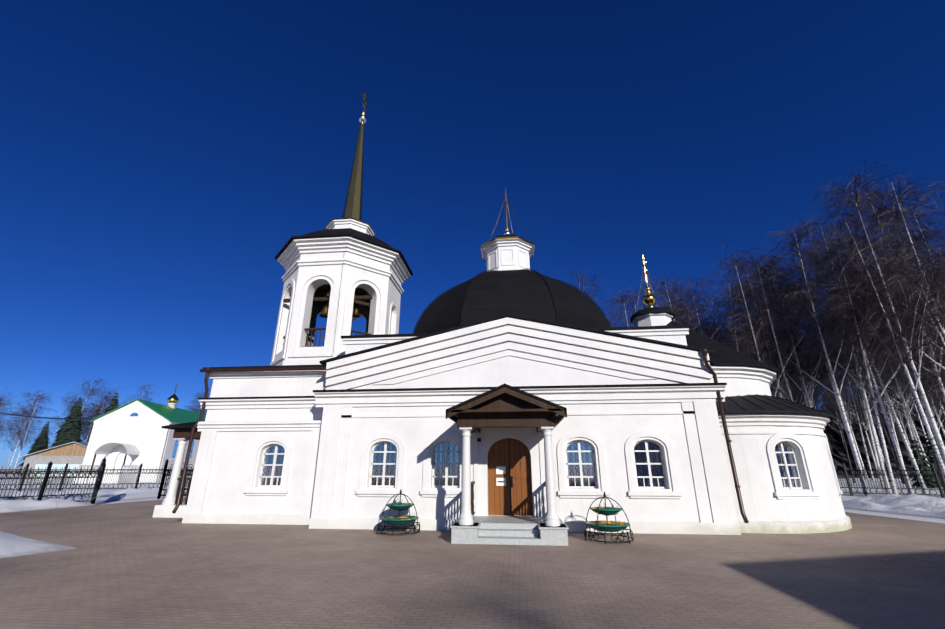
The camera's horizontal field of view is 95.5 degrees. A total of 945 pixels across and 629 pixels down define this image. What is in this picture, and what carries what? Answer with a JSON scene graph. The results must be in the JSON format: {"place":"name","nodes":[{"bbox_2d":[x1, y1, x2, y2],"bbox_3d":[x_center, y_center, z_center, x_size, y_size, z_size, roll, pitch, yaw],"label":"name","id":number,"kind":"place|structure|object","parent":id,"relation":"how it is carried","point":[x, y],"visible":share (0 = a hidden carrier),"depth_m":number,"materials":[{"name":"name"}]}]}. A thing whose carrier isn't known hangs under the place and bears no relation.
{"place":"outdoors","nodes":[
{"label":"outdoors","id":0,"kind":"place"},
{"bbox_2d":[34,384,205,483],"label":"white building","id":1,"kind":"structure","parent":0,"point":[133,433],"depth_m":50.60,"materials":[{"name":"white paint"}]},
{"bbox_2d":[0,413,91,419],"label":"power line","id":2,"kind":"object","parent":1,"relation":"attached to","point":[46,417],"visible":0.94,"depth_m":54.42,"materials":[{"name":"metal"}]},
{"bbox_2d":[182,92,412,524],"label":"church bell tower","id":3,"kind":"structure","parent":0,"point":[257,457],"depth_m":15.15,"materials":[{"name":"white paint"}]},
{"bbox_2d":[0,498,944,628],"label":"yard paving","id":4,"kind":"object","parent":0,"point":[132,565],"visible":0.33,"depth_m":6.99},
{"bbox_2d":[0,531,75,557],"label":"snow patch","id":5,"kind":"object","parent":4,"relation":"on","point":[11,545],"depth_m":9.36,"materials":[{"name":"white snow"}]},
{"bbox_2d":[0,498,91,512],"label":"snow bank","id":6,"kind":"object","parent":4,"relation":"on","point":[6,506],"visible":1,"depth_m":18.39,"materials":[{"name":"white snow"}]},
{"bbox_2d":[153,420,204,517],"bbox_3d":[-10.267,6.088,17.585,2.550,3.700,4.100,-2,-20,6],"label":"side porch","id":7,"kind":"object","parent":4,"relation":"on","point":[182,433],"visible":0.33,"depth_m":15.97,"materials":[{"name":"white paint"}]},
{"bbox_2d":[376,489,419,535],"bbox_3d":[-2.022,5.453,11.938,1.184,1.133,1.222,-2,-20,6],"label":"flower stand","id":8,"kind":"object","parent":4,"relation":"on","point":[399,520],"visible":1,"depth_m":11.71,"materials":[{"name":"metal"}]},
{"bbox_2d":[445,384,568,545],"bbox_3d":[0.956,3.941,11.566,3.040,3.730,2.479,-2,-20,6],"label":"entrance porch","id":9,"kind":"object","parent":4,"relation":"on","point":[504,406],"depth_m":10.85,"materials":[{"name":"white paint"}]},
{"bbox_2d":[309,314,740,534],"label":"church facade","id":10,"kind":"structure","parent":4,"relation":"on","point":[636,435],"depth_m":13.00,"materials":[{"name":"white paint"}]},
{"bbox_2d":[172,349,748,522],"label":"drainpipes","id":11,"kind":"object","parent":10,"relation":"attached to","point":[704,353],"visible":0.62,"depth_m":14.11,"materials":[{"name":"brown metal"}]},
{"bbox_2d":[488,438,532,514],"bbox_3d":[1.112,4.818,12.844,1.300,2.170,0.070,-2,-20,6],"label":"church door","id":12,"kind":"structure","parent":10,"relation":"in","point":[509,479],"depth_m":12.83,"materials":[{"name":"brown wood"}]},
{"bbox_2d":[412,188,610,333],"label":"church dome","id":13,"kind":"structure","parent":10,"relation":"on","point":[508,281],"depth_m":15.49,"materials":[{"name":"black metal"}]},
{"bbox_2d":[630,255,674,326],"bbox_3d":[7.412,-0.467,17.948,1.760,4.500,1.760,-2,-20,6],"label":"cupola","id":14,"kind":"object","parent":10,"relation":"on","point":[650,315],"visible":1,"depth_m":17.33,"materials":[{"name":"white paint"}]},
{"bbox_2d":[584,491,633,543],"bbox_3d":[3.356,5.031,10.745,1.200,1.133,1.184,-2,-20,6],"label":"flower stand","id":15,"kind":"object","parent":4,"relation":"on","point":[608,526],"visible":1,"depth_m":10.51,"materials":[{"name":"metal"}]},
{"bbox_2d":[661,321,851,533],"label":"church apse","id":16,"kind":"structure","parent":4,"relation":"on","point":[786,473],"depth_m":12.57,"materials":[{"name":"white paint"}]},
{"bbox_2d":[0,468,944,523],"bbox_3d":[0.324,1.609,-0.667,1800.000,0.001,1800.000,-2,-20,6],"label":"snowfield","id":17,"kind":"structure","parent":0,"point":[846,495],"depth_m":32.97,"materials":[{"name":"white snow"}]},
{"bbox_2d":[18,442,87,480],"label":"house","id":18,"kind":"structure","parent":17,"relation":"on","point":[71,454],"depth_m":57.22,"materials":[{"name":"brown wood"}]},
{"bbox_2d":[18,393,118,472],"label":"spruces","id":19,"kind":"object","parent":17,"relation":"on","point":[69,431],"visible":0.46,"depth_m":71.52,"materials":[{"name":"green plant"}]},
{"bbox_2d":[0,484,187,502],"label":"snow bank","id":20,"kind":"object","parent":17,"relation":"on","point":[104,495],"visible":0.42,"depth_m":23.66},
{"bbox_2d":[0,458,193,503],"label":"fence","id":21,"kind":"object","parent":17,"relation":"on","point":[48,471],"visible":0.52,"depth_m":20.22,"materials":[{"name":"metal"}]},
{"bbox_2d":[0,463,193,490],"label":"fence","id":22,"kind":"object","parent":17,"relation":"on","point":[107,473],"visible":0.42,"depth_m":32.85,"materials":[{"name":"metal"}]},
{"bbox_2d":[0,377,206,474],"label":"trees","id":23,"kind":"object","parent":17,"relation":"on","point":[83,408],"visible":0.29,"depth_m":84.08,"materials":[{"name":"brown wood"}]},
{"bbox_2d":[0,384,211,476],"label":"trees","id":24,"kind":"object","parent":17,"relation":"on","point":[16,433],"visible":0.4,"depth_m":75.53,"materials":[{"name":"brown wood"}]},
{"bbox_2d":[558,247,816,401],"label":"birches","id":25,"kind":"object","parent":17,"relation":"on","point":[634,305],"visible":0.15,"depth_m":33.36,"materials":[{"name":"grey plant"}]},
{"bbox_2d":[631,229,944,493],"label":"birch grove","id":26,"kind":"object","parent":17,"relation":"on","point":[911,456],"visible":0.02,"depth_m":34.63,"materials":[{"name":"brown plant"}]},
{"bbox_2d":[645,235,941,493],"bbox_3d":[25.039,3.931,37.603,19.079,21.143,25.653,-2,-20,6],"label":"birch grove","id":27,"kind":"object","parent":17,"relation":"on","point":[777,380],"visible":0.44,"depth_m":35.08,"materials":[{"name":"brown plant"}]},
{"bbox_2d":[644,199,944,493],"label":"birch grove","id":28,"kind":"object","parent":17,"relation":"on","point":[901,357],"visible":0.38,"depth_m":27.45,"materials":[{"name":"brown plant"}]},
{"bbox_2d":[661,252,944,487],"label":"birch grove","id":29,"kind":"object","parent":17,"relation":"on","point":[896,393],"visible":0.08,"depth_m":39.85,"materials":[{"name":"brown plant"}]},
{"bbox_2d":[664,265,944,493],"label":"dark trunk trees","id":30,"kind":"object","parent":17,"relation":"on","point":[935,383],"visible":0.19,"depth_m":33.45,"materials":[{"name":"plant"}]},
{"bbox_2d":[739,151,944,495],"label":"birch grove","id":31,"kind":"object","parent":17,"relation":"on","point":[927,293],"visible":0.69,"depth_m":29.04,"materials":[{"name":"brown plant"}]},
{"bbox_2d":[785,382,944,478],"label":"treeline","id":32,"kind":"object","parent":17,"relation":"on","point":[837,450],"visible":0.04,"depth_m":72.13,"materials":[{"name":"plant"}]},
{"bbox_2d":[835,462,944,497],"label":"fence","id":33,"kind":"object","parent":17,"relation":"on","point":[935,475],"visible":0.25,"depth_m":26.22,"materials":[{"name":"metal"}]},
{"bbox_2d":[841,498,944,518],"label":"snow bank","id":34,"kind":"structure","parent":17,"relation":"on","point":[863,505],"depth_m":17.34,"materials":[{"name":"white snow"}]},
{"bbox_2d":[852,494,944,511],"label":"snow bank","id":35,"kind":"structure","parent":17,"relation":"on","point":[930,503],"depth_m":19.16,"materials":[{"name":"white snow"}]},
{"bbox_2d":[910,434,944,487],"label":"spruces","id":36,"kind":"object","parent":17,"relation":"on","point":[917,456],"visible":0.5,"depth_m":37.62,"materials":[{"name":"green plant"}]},
{"bbox_2d":[0,0,944,467],"label":"sky","id":37,"kind":"structure","parent":0,"point":[158,158],"materials":[{"name":"blue"}]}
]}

